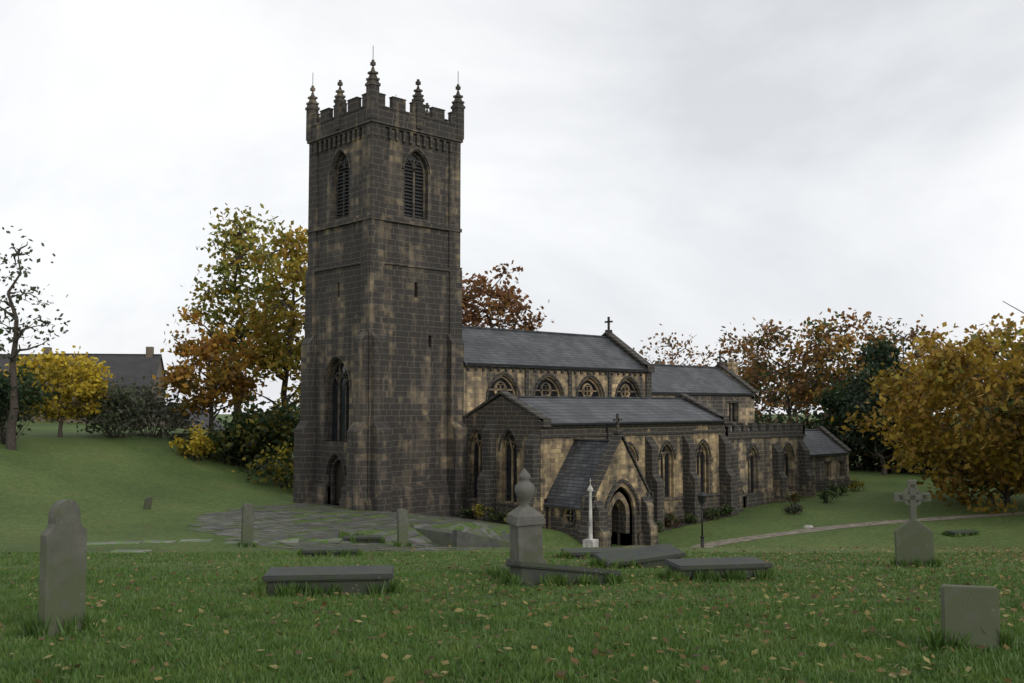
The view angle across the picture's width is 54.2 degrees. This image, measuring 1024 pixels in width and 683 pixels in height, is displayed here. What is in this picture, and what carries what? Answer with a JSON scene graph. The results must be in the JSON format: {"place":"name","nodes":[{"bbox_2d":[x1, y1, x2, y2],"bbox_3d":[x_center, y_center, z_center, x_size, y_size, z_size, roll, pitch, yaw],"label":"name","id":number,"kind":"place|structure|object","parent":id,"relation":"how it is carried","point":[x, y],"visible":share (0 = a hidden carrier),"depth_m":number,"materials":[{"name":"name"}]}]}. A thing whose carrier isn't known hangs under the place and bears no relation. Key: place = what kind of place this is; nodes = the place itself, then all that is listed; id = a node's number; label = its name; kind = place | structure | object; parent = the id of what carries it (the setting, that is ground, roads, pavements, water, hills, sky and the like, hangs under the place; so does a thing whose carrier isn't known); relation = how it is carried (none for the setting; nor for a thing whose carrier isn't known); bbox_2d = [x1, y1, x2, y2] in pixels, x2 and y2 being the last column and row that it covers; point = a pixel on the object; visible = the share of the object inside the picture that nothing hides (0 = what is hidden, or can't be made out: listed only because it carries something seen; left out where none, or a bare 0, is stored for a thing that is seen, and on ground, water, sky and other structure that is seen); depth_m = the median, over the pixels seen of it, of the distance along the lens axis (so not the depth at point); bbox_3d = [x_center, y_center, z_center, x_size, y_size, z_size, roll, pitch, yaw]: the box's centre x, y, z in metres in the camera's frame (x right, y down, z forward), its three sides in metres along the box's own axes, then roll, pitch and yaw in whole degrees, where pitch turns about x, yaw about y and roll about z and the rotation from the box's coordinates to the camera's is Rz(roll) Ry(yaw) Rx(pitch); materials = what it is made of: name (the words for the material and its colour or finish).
{"place":"outdoors","nodes":[
{"label":"outdoors","id":0,"kind":"place"},
{"bbox_2d":[0,354,41,375],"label":"house roof","id":1,"kind":"structure","parent":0,"point":[3,362],"depth_m":127.15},
{"bbox_2d":[165,403,224,429],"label":"house roof","id":2,"kind":"structure","parent":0,"point":[202,417],"depth_m":134.53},
{"bbox_2d":[314,264,448,504],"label":"tower walls","id":3,"kind":"structure","parent":0,"point":[416,314],"depth_m":66.99,"materials":[{"name":"stone"}]},
{"bbox_2d":[336,461,343,503],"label":"tower doors","id":4,"kind":"structure","parent":3,"relation":"in","point":[339,478],"depth_m":66.99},
{"bbox_2d":[317,127,448,267],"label":"tower walls","id":5,"kind":"structure","parent":0,"point":[405,243],"depth_m":67.59,"materials":[{"name":"stone"}]},
{"bbox_2d":[329,152,424,503],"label":"tower tracery","id":6,"kind":"object","parent":5,"relation":"in","point":[337,459],"visible":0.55,"depth_m":67.81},
{"bbox_2d":[332,363,348,441],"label":"tower glass","id":7,"kind":"object","parent":6,"relation":"in","point":[335,414],"visible":0.45,"depth_m":67.35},
{"bbox_2d":[322,146,431,475],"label":"window hood moulds","id":8,"kind":"object","parent":5,"relation":"attached to","point":[337,355],"visible":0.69,"depth_m":67.11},
{"bbox_2d":[337,155,423,218],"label":"belfry louvers","id":9,"kind":"object","parent":5,"relation":"in","point":[418,194],"visible":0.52,"depth_m":68.04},
{"bbox_2d":[305,60,464,154],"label":"tower parapet pinnacles","id":10,"kind":"object","parent":5,"relation":"on","point":[419,119],"visible":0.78,"depth_m":67.72,"materials":[{"name":"stone"}]},
{"bbox_2d":[0,414,1023,682],"bbox_3d":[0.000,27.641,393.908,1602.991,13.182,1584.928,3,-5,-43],"label":"terrain","id":11,"kind":"structure","parent":0,"point":[108,484],"depth_m":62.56,"materials":[{"name":"green plant"}]},
{"bbox_2d":[0,357,57,443],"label":"bushes","id":12,"kind":"object","parent":11,"relation":"on","point":[33,394],"visible":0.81,"depth_m":71.43,"materials":[{"name":"green plant"}]},
{"bbox_2d":[0,226,70,449],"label":"tree","id":13,"kind":"object","parent":11,"relation":"on","point":[17,332],"visible":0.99,"depth_m":69.98,"materials":[{"name":"brown plant"}]},
{"bbox_2d":[0,345,114,436],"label":"tree","id":14,"kind":"object","parent":11,"relation":"on","point":[81,387],"visible":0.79,"depth_m":79.39,"materials":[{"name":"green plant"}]},
{"bbox_2d":[38,500,86,636],"bbox_3d":[-6.274,3.296,13.983,0.140,2.150,0.720,-4,-6,22],"label":"tall headstone","id":15,"kind":"object","parent":11,"relation":"on","point":[63,561],"visible":0.86,"depth_m":13.91,"materials":[{"name":"stone"}]},
{"bbox_2d":[31,347,165,426],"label":"house walls","id":16,"kind":"structure","parent":11,"relation":"on","point":[149,351],"depth_m":120.24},
{"bbox_2d":[38,353,167,387],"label":"house roof","id":17,"kind":"structure","parent":16,"relation":"on","point":[127,367],"depth_m":120.87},
{"bbox_2d":[65,376,167,437],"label":"bush","id":18,"kind":"object","parent":11,"relation":"on","point":[111,413],"visible":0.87,"depth_m":82.68,"materials":[{"name":"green plant"}]},
{"bbox_2d":[89,372,208,437],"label":"bush","id":19,"kind":"object","parent":11,"relation":"on","point":[172,417],"visible":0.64,"depth_m":86.94,"materials":[{"name":"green plant"}]},
{"bbox_2d":[169,421,218,460],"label":"bushes","id":20,"kind":"object","parent":11,"relation":"on","point":[192,446],"visible":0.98,"depth_m":80.26,"materials":[{"name":"yellow plant"}]},
{"bbox_2d":[152,307,281,435],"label":"tree","id":21,"kind":"object","parent":11,"relation":"on","point":[221,380],"visible":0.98,"depth_m":84.96,"materials":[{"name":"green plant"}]},
{"bbox_2d":[172,418,291,464],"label":"bush stems","id":22,"kind":"object","parent":11,"relation":"on","point":[215,438],"visible":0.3,"depth_m":81.79,"materials":[{"name":"green plant"}]},
{"bbox_2d":[173,203,304,423],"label":"tree","id":23,"kind":"object","parent":11,"relation":"on","point":[238,242],"visible":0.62,"depth_m":94.86,"materials":[{"name":"green plant"}]},
{"bbox_2d":[241,503,253,546],"bbox_3d":[-12.225,8.644,46.226,0.520,2.300,0.200,3,-3,-35],"label":"headstone","id":24,"kind":"object","parent":11,"relation":"on","point":[247,529],"visible":0.82,"depth_m":46.14,"materials":[{"name":"stone"}]},
{"bbox_2d":[209,396,299,469],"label":"bush","id":25,"kind":"object","parent":11,"relation":"on","point":[260,423],"visible":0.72,"depth_m":81.40,"materials":[{"name":"green plant"}]},
{"bbox_2d":[231,436,293,489],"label":"bush stems","id":26,"kind":"object","parent":11,"relation":"on","point":[280,467],"visible":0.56,"depth_m":76.47,"materials":[{"name":"green plant"}]},
{"bbox_2d":[220,216,307,462],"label":"tree","id":27,"kind":"object","parent":11,"relation":"on","point":[282,351],"visible":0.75,"depth_m":89.03,"materials":[{"name":"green plant"}]},
{"bbox_2d":[269,370,300,416],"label":"tree trunk","id":28,"kind":"object","parent":11,"relation":"on","point":[293,397],"visible":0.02,"depth_m":148.85,"materials":[{"name":"plant"}]},
{"bbox_2d":[262,565,393,596],"bbox_3d":[-3.740,5.149,20.555,2.600,0.882,1.150,0,-4,-6],"label":"ledger","id":29,"kind":"object","parent":11,"relation":"on","point":[356,579],"visible":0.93,"depth_m":20.14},
{"bbox_2d":[301,546,357,556],"bbox_3d":[-6.573,7.806,36.113,2.000,0.682,0.950,1,-4,-8],"label":"ledger","id":30,"kind":"object","parent":11,"relation":"on","point":[317,550],"visible":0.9,"depth_m":35.78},
{"bbox_2d":[187,503,509,551],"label":"stone paving","id":31,"kind":"structure","parent":11,"relation":"on","point":[226,523],"depth_m":55.44,"materials":[{"name":"stone"}]},
{"bbox_3d":[-0.970,11.673,64.594,1.350,0.189,7.600,3,-5,-43],"label":"soil bed","id":32,"kind":"object","parent":31,"relation":"on","visible":0},
{"bbox_2d":[472,504,497,519],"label":"shrub stems","id":33,"kind":"object","parent":32,"relation":"on","point":[479,512],"visible":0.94,"depth_m":65.24,"materials":[{"name":"plant"}]},
{"bbox_2d":[488,510,508,522],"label":"shrub stems","id":34,"kind":"object","parent":32,"relation":"on","point":[498,517],"visible":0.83,"depth_m":64.01,"materials":[{"name":"green plant"}]},
{"bbox_2d":[342,535,381,542],"bbox_3d":[-7.591,10.175,50.604,2.000,0.642,0.950,1,-4,-8],"label":"ledger","id":35,"kind":"object","parent":11,"relation":"on","point":[365,538],"visible":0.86,"depth_m":50.27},
{"bbox_2d":[310,482,449,515],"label":"tower plinth","id":36,"kind":"structure","parent":11,"relation":"on","point":[431,499],"depth_m":66.38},
{"bbox_2d":[293,124,467,517],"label":"tower buttresses","id":37,"kind":"object","parent":11,"relation":"on","point":[369,449],"visible":0.69,"depth_m":65.56,"materials":[{"name":"stone"}]},
{"bbox_2d":[397,509,408,545],"bbox_3d":[-5.210,9.035,47.675,0.520,2.100,0.200,3,-8,-35],"label":"headstone","id":38,"kind":"object","parent":11,"relation":"on","point":[402,525],"visible":0.82,"depth_m":47.60,"materials":[{"name":"stone"}]},
{"bbox_2d":[411,524,509,546],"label":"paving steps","id":39,"kind":"structure","parent":11,"relation":"on","point":[447,538],"depth_m":52.70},
{"bbox_2d":[460,260,554,330],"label":"tree","id":40,"kind":"object","parent":11,"relation":"on","point":[508,298],"visible":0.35,"depth_m":116.41,"materials":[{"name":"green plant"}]},
{"bbox_2d":[502,468,546,570],"bbox_3d":[0.354,4.818,25.612,0.990,3.136,0.990,-1,-2,-20],"label":"urn monument","id":41,"kind":"object","parent":11,"relation":"on","point":[525,520],"visible":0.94,"depth_m":25.37,"materials":[{"name":"stone"}]},
{"bbox_2d":[464,367,644,414],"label":"nave clerestory walls","id":42,"kind":"structure","parent":11,"relation":"on","point":[476,384],"depth_m":72.87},
{"bbox_2d":[462,326,646,371],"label":"nave roof","id":43,"kind":"structure","parent":42,"relation":"on","point":[501,346],"depth_m":77.03,"materials":[{"name":"stone"}]},
{"bbox_2d":[464,335,651,396],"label":"nave cornice gable","id":44,"kind":"structure","parent":42,"relation":"attached to","point":[648,384],"depth_m":77.00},
{"bbox_2d":[601,317,654,372],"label":"gable coping","id":45,"kind":"object","parent":44,"relation":"on","point":[646,365],"visible":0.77,"depth_m":84.08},
{"bbox_2d":[488,378,634,398],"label":"window surround","id":46,"kind":"object","parent":42,"relation":"in","point":[537,393],"visible":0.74,"depth_m":75.28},
{"bbox_2d":[490,376,636,396],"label":"window tracery","id":47,"kind":"object","parent":42,"relation":"in","point":[583,390],"visible":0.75,"depth_m":75.54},
{"bbox_2d":[485,371,641,400],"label":"window hood moulds","id":48,"kind":"object","parent":42,"relation":"attached to","point":[557,380],"visible":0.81,"depth_m":75.24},
{"bbox_2d":[506,561,621,585],"bbox_3d":[1.178,5.697,23.537,2.500,0.822,1.250,8,-14,-13],"label":"ledger","id":49,"kind":"object","parent":11,"relation":"on","point":[529,573],"visible":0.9,"depth_m":23.01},
{"bbox_2d":[583,478,598,546],"bbox_3d":[4.200,9.532,53.496,1.360,4.400,1.360,-3,-5,39],"label":"memorial cross","id":50,"kind":"object","parent":11,"relation":"on","point":[590,541],"visible":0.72,"depth_m":53.39,"materials":[{"name":"stone"}]},
{"bbox_2d":[561,547,625,558],"bbox_3d":[2.959,7.686,35.225,2.300,0.682,1.100,1,-4,-8],"label":"ledger","id":51,"kind":"object","parent":11,"relation":"on","point":[579,553],"visible":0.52,"depth_m":35.10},
{"bbox_2d":[463,391,736,528],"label":"aisle buttresses","id":52,"kind":"structure","parent":11,"relation":"on","point":[486,488],"depth_m":69.48,"materials":[{"name":"stone"}]},
{"bbox_2d":[573,532,642,545],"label":"porch plinth","id":53,"kind":"structure","parent":11,"relation":"on","point":[640,538],"depth_m":63.02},
{"bbox_2d":[578,414,657,546],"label":"porch coping buttresses","id":54,"kind":"structure","parent":11,"relation":"on","point":[602,533],"depth_m":61.53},
{"bbox_2d":[593,543,685,568],"bbox_3d":[3.815,6.711,29.805,2.500,0.822,1.200,-4,5,-16],"label":"ledger","id":55,"kind":"object","parent":11,"relation":"on","point":[654,556],"visible":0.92,"depth_m":29.55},
{"bbox_2d":[468,363,849,528],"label":"rainwater pipes","id":56,"kind":"object","parent":11,"relation":"on","point":[546,500],"visible":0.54,"depth_m":73.18,"materials":[{"name":"black metal"}]},
{"bbox_2d":[633,324,716,365],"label":"tree","id":57,"kind":"object","parent":11,"relation":"on","point":[672,362],"visible":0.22,"depth_m":150.04,"materials":[{"name":"brown plant"}]},
{"bbox_2d":[660,514,736,530],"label":"soil bed","id":58,"kind":"object","parent":11,"relation":"on","point":[686,523],"visible":0.37,"depth_m":71.77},
{"bbox_2d":[663,509,681,527],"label":"shrub stems","id":59,"kind":"object","parent":58,"relation":"on","point":[670,516],"visible":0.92,"depth_m":70.14,"materials":[{"name":"green plant"}]},
{"bbox_2d":[703,505,723,519],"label":"shrub stems","id":60,"kind":"object","parent":58,"relation":"on","point":[715,514],"visible":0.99,"depth_m":73.17,"materials":[{"name":"green plant"}]},
{"bbox_2d":[696,489,706,546],"bbox_3d":[11.300,10.755,59.429,0.500,3.980,0.560,-3,-5,37],"label":"lamp post","id":61,"kind":"object","parent":11,"relation":"on","point":[701,495],"visible":0.9,"depth_m":59.39,"materials":[{"name":"black metal"}]},
{"bbox_2d":[652,395,754,424],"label":"chancel walls","id":62,"kind":"structure","parent":11,"relation":"on","point":[744,408],"depth_m":91.92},
{"bbox_2d":[652,364,753,395],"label":"chancel roof","id":63,"kind":"structure","parent":62,"relation":"on","point":[686,378],"depth_m":90.66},
{"bbox_2d":[723,359,738,374],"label":"chimney","id":64,"kind":"object","parent":63,"relation":"on","point":[731,365],"visible":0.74,"depth_m":98.42,"materials":[{"name":"stone"}]},
{"bbox_2d":[652,354,756,395],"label":"gable coping","id":65,"kind":"object","parent":62,"relation":"on","point":[734,375],"visible":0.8,"depth_m":95.23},
{"bbox_2d":[664,557,772,580],"bbox_3d":[5.088,5.860,24.700,2.400,0.862,1.150,1,-4,-10],"label":"ledger","id":66,"kind":"object","parent":11,"relation":"on","point":[749,565],"visible":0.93,"depth_m":24.35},
{"bbox_2d":[692,322,787,409],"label":"tree","id":67,"kind":"object","parent":11,"relation":"on","point":[725,351],"visible":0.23,"depth_m":138.47,"materials":[{"name":"brown plant"}]},
{"bbox_2d":[725,422,814,511],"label":"parapet and buttresses","id":68,"kind":"structure","parent":11,"relation":"on","point":[781,490],"depth_m":81.54,"materials":[{"name":"stone"}]},
{"bbox_2d":[743,490,800,507],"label":"plinth","id":69,"kind":"structure","parent":11,"relation":"on","point":[754,500],"depth_m":80.08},
{"bbox_2d":[738,354,809,420],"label":"tree","id":70,"kind":"object","parent":11,"relation":"on","point":[768,404],"visible":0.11,"depth_m":193.33,"materials":[{"name":"plant"}]},
{"bbox_2d":[754,403,799,424],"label":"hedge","id":71,"kind":"object","parent":11,"relation":"on","point":[758,419],"visible":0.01,"depth_m":123.92,"materials":[{"name":"green plant"}]},
{"bbox_2d":[724,317,861,421],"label":"tree","id":72,"kind":"object","parent":11,"relation":"on","point":[763,342],"visible":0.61,"depth_m":127.00,"materials":[{"name":"brown plant"}]},
{"bbox_2d":[782,502,803,513],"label":"shrub","id":73,"kind":"object","parent":11,"relation":"on","point":[796,508],"visible":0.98,"depth_m":74.42,"materials":[{"name":"green plant"}]},
{"bbox_2d":[785,492,804,505],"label":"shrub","id":74,"kind":"object","parent":11,"relation":"on","point":[793,497],"visible":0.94,"depth_m":78.16,"materials":[{"name":"green plant"}]},
{"bbox_2d":[754,402,863,466],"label":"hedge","id":75,"kind":"object","parent":11,"relation":"on","point":[780,419],"visible":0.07,"depth_m":111.27,"materials":[{"name":"green plant"}]},
{"bbox_2d":[774,361,860,417],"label":"tree","id":76,"kind":"object","parent":11,"relation":"on","point":[808,404],"visible":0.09,"depth_m":178.67,"materials":[{"name":"plant"}]},
{"bbox_2d":[818,489,837,502],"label":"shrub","id":77,"kind":"object","parent":11,"relation":"on","point":[824,495],"visible":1,"depth_m":80.07,"materials":[{"name":"green plant"}]},
{"bbox_2d":[815,426,851,491],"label":"stone trim","id":78,"kind":"structure","parent":11,"relation":"on","point":[821,485],"depth_m":90.05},
{"bbox_2d":[826,480,849,495],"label":"shrub stems","id":79,"kind":"object","parent":11,"relation":"on","point":[835,488],"visible":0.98,"depth_m":84.20,"materials":[{"name":"green plant"}]},
{"bbox_2d":[769,307,909,411],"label":"tree","id":80,"kind":"object","parent":11,"relation":"on","point":[841,341],"visible":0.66,"depth_m":119.46,"materials":[{"name":"brown plant"}]},
{"bbox_2d":[810,373,873,469],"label":"evergreen tree","id":81,"kind":"object","parent":11,"relation":"on","point":[827,400],"visible":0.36,"depth_m":105.12,"materials":[{"name":"green plant"}]},
{"bbox_2d":[793,406,906,469],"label":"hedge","id":82,"kind":"object","parent":11,"relation":"on","point":[804,412],"visible":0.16,"depth_m":104.84,"materials":[{"name":"green plant"}]},
{"bbox_2d":[836,335,939,475],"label":"evergreen tree","id":83,"kind":"object","parent":11,"relation":"on","point":[880,355],"visible":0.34,"depth_m":98.27,"materials":[{"name":"green plant"}]},
{"bbox_2d":[840,314,962,399],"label":"tree","id":84,"kind":"object","parent":11,"relation":"on","point":[911,336],"visible":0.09,"depth_m":124.86,"materials":[{"name":"brown plant"}]},
{"bbox_2d":[845,409,963,473],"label":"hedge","id":85,"kind":"object","parent":11,"relation":"on","point":[870,466],"visible":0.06,"depth_m":103.54,"materials":[{"name":"green plant"}]},
{"bbox_2d":[894,480,934,566],"bbox_3d":[11.900,5.589,29.631,1.066,2.951,0.208,-2,-2,12],"label":"cross gravestone","id":86,"kind":"object","parent":11,"relation":"on","point":[913,538],"visible":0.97,"depth_m":29.55,"materials":[{"name":"stone"}]},
{"bbox_2d":[831,312,1023,514],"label":"tree","id":87,"kind":"object","parent":11,"relation":"on","point":[940,382],"visible":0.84,"depth_m":73.79,"materials":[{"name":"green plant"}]},
{"bbox_2d":[878,413,1004,474],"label":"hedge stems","id":88,"kind":"object","parent":11,"relation":"on","point":[889,459],"visible":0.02,"depth_m":99.34,"materials":[{"name":"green plant"}]},
{"bbox_2d":[940,584,1000,650],"bbox_3d":[5.710,3.595,12.454,0.660,1.080,0.140,0,-7,8],"label":"headstone","id":89,"kind":"object","parent":11,"relation":"on","point":[966,609],"visible":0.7,"depth_m":12.41,"materials":[{"name":"stone"}]},
{"bbox_2d":[952,301,1023,459],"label":"tree","id":90,"kind":"object","parent":11,"relation":"on","point":[1003,411],"visible":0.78,"depth_m":66.57,"materials":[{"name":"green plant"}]},
{"bbox_2d":[0,544,1023,682],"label":"fallen leaves","id":91,"kind":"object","parent":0,"point":[903,671],"depth_m":17.75,"materials":[{"name":"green plant"}]},
{"bbox_2d":[0,0,1023,413],"label":"sky","id":92,"kind":"structure","parent":0,"point":[696,167],"materials":[{"name":"white"}]},
{"bbox_2d":[466,396,720,528],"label":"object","id":93,"kind":"structure","parent":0,"point":[501,409],"depth_m":66.17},
{"bbox_2d":[466,422,724,526],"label":"aisle walls","id":94,"kind":"structure","parent":0,"point":[554,452],"depth_m":68.10,"materials":[{"name":"stone"}]},
{"bbox_2d":[472,431,705,501],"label":"aisle tracery","id":95,"kind":"object","parent":94,"relation":"in","point":[508,441],"visible":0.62,"depth_m":68.16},
{"bbox_2d":[474,434,703,501],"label":"aisle glass","id":96,"kind":"object","parent":95,"relation":"in","point":[476,462],"visible":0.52,"depth_m":68.07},
{"bbox_2d":[467,426,710,460],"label":"window hood moulds","id":97,"kind":"object","parent":94,"relation":"attached to","point":[629,442],"visible":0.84,"depth_m":69.08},
{"bbox_2d":[516,396,723,423],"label":"aisle roof","id":98,"kind":"structure","parent":94,"relation":"on","point":[571,409],"depth_m":70.89,"materials":[{"name":"stone"}]},
{"bbox_2d":[548,445,645,546],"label":"porch walls","id":99,"kind":"structure","parent":0,"point":[621,467],"depth_m":62.58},
{"bbox_2d":[543,438,608,509],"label":"porch roof","id":100,"kind":"structure","parent":99,"relation":"on","point":[571,483],"depth_m":63.03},
{"bbox_2d":[560,479,640,526],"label":"porch mouldings","id":101,"kind":"object","parent":99,"relation":"attached to","point":[626,482],"visible":0.98,"depth_m":62.04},
{"bbox_2d":[564,484,637,544],"bbox_3d":[5.745,10.706,62.086,4.792,4.136,1.907,1,-4,-15],"label":"arch surround","id":102,"kind":"object","parent":99,"relation":"in","point":[630,496],"visible":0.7,"depth_m":62.99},
{"bbox_2d":[595,439,646,496],"bbox_3d":[6.619,8.000,62.499,5.200,3.850,0.600,3,-5,-43],"label":"porch gable","id":103,"kind":"object","parent":99,"relation":"on","point":[629,458],"visible":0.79,"depth_m":62.45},
{"bbox_2d":[729,437,803,507],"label":"chapel walls","id":104,"kind":"structure","parent":0,"point":[763,474],"depth_m":80.88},
{"bbox_2d":[748,446,789,492],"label":"chapel tracery","id":105,"kind":"object","parent":104,"relation":"in","point":[753,457],"visible":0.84,"depth_m":80.42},
{"bbox_2d":[748,451,787,492],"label":"window glass","id":106,"kind":"object","parent":105,"relation":"in","point":[751,466],"visible":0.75,"depth_m":80.40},
{"bbox_2d":[746,442,794,460],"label":"window hood moulds","id":107,"kind":"object","parent":104,"relation":"attached to","point":[756,448],"visible":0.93,"depth_m":80.34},
{"bbox_2d":[810,455,848,480],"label":"vestry walls","id":108,"kind":"structure","parent":0,"point":[817,466],"depth_m":89.07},
{"bbox_2d":[804,429,848,456],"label":"roof","id":109,"kind":"structure","parent":108,"relation":"on","point":[817,441],"depth_m":90.09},
{"bbox_2d":[691,512,1023,546],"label":"path","id":110,"kind":"structure","parent":0,"point":[734,540],"depth_m":67.72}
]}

